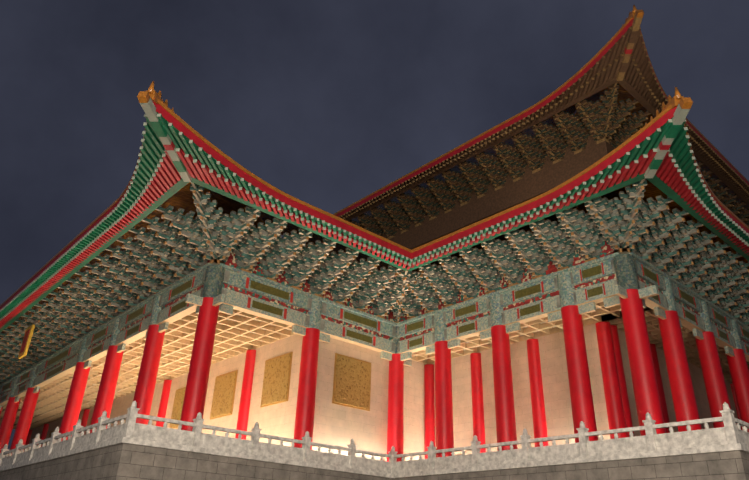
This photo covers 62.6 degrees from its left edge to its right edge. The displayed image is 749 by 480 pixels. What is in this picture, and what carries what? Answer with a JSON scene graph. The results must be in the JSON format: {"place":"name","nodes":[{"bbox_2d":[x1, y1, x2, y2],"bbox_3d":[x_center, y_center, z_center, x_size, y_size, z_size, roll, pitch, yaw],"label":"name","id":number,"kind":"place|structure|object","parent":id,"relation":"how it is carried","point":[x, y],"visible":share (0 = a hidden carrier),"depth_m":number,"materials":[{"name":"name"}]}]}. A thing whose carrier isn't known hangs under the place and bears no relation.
{"place":"outdoors","nodes":[
{"label":"outdoors","id":0,"kind":"place"},
{"bbox_2d":[0,437,748,479],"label":"terrace","id":1,"kind":"structure","parent":0,"point":[124,458],"depth_m":29.64,"materials":[{"name":"stone"}]},
{"bbox_2d":[0,401,748,473],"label":"balustrade","id":2,"kind":"object","parent":1,"relation":"on","point":[730,432],"visible":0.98,"depth_m":31.43,"materials":[{"name":"stone"}]},
{"bbox_2d":[29,323,737,460],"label":"hall walls","id":3,"kind":"structure","parent":1,"relation":"on","point":[338,425],"depth_m":46.32,"materials":[{"name":"beige paint"}]},
{"bbox_2d":[31,352,370,445],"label":"wall panels","id":4,"kind":"object","parent":3,"relation":"attached to","point":[352,383],"visible":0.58,"depth_m":46.81,"materials":[{"name":"gold metal"}]},
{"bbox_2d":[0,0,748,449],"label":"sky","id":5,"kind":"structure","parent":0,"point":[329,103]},
{"bbox_2d":[371,207,576,275],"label":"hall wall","id":6,"kind":"structure","parent":0,"point":[558,222],"depth_m":53.44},
{"bbox_2d":[350,141,614,264],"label":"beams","id":7,"kind":"structure","parent":6,"relation":"attached to","point":[533,185],"depth_m":56.77,"materials":[{"name":"brown wood"}]},
{"bbox_2d":[306,77,748,256],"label":"brackets","id":8,"kind":"object","parent":6,"relation":"on","point":[590,124],"visible":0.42,"depth_m":56.36,"materials":[{"name":"brown wood"}]},
{"bbox_2d":[333,5,748,224],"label":"eaves","id":9,"kind":"object","parent":8,"relation":"on","point":[621,54],"visible":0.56,"depth_m":52.38,"materials":[{"name":"orange wood"}]},
{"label":"column bases","id":10,"kind":"object","parent":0,"visible":0},
{"bbox_2d":[0,289,748,461],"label":"columns","id":11,"kind":"structure","parent":10,"relation":"on","point":[649,394],"depth_m":42.07,"materials":[{"name":"red paint"}]},
{"bbox_2d":[0,252,748,409],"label":"beams","id":12,"kind":"structure","parent":11,"relation":"on","point":[607,280],"depth_m":43.95,"materials":[{"name":"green wood"}]},
{"bbox_2d":[0,173,748,383],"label":"brackets","id":13,"kind":"object","parent":12,"relation":"on","point":[165,256],"visible":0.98,"depth_m":43.54,"materials":[{"name":"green wood"}]},
{"bbox_2d":[18,324,34,358],"bbox_3d":[-33.727,9.840,59.628,0.300,3.000,2.000,24,-34,-36],"label":"plaque","id":14,"kind":"object","parent":13,"relation":"hanging from","point":[26,342],"visible":1,"depth_m":59.22,"materials":[{"name":"gold metal"}]},
{"bbox_2d":[0,81,748,337],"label":"eaves","id":15,"kind":"object","parent":13,"relation":"on","point":[174,148],"visible":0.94,"depth_m":37.57,"materials":[{"name":"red wood"}]},
{"bbox_2d":[0,302,748,429],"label":"gallery ceiling","id":16,"kind":"structure","parent":12,"relation":"attached to","point":[238,332],"depth_m":49.56,"materials":[{"name":"beige wood"}]}
]}

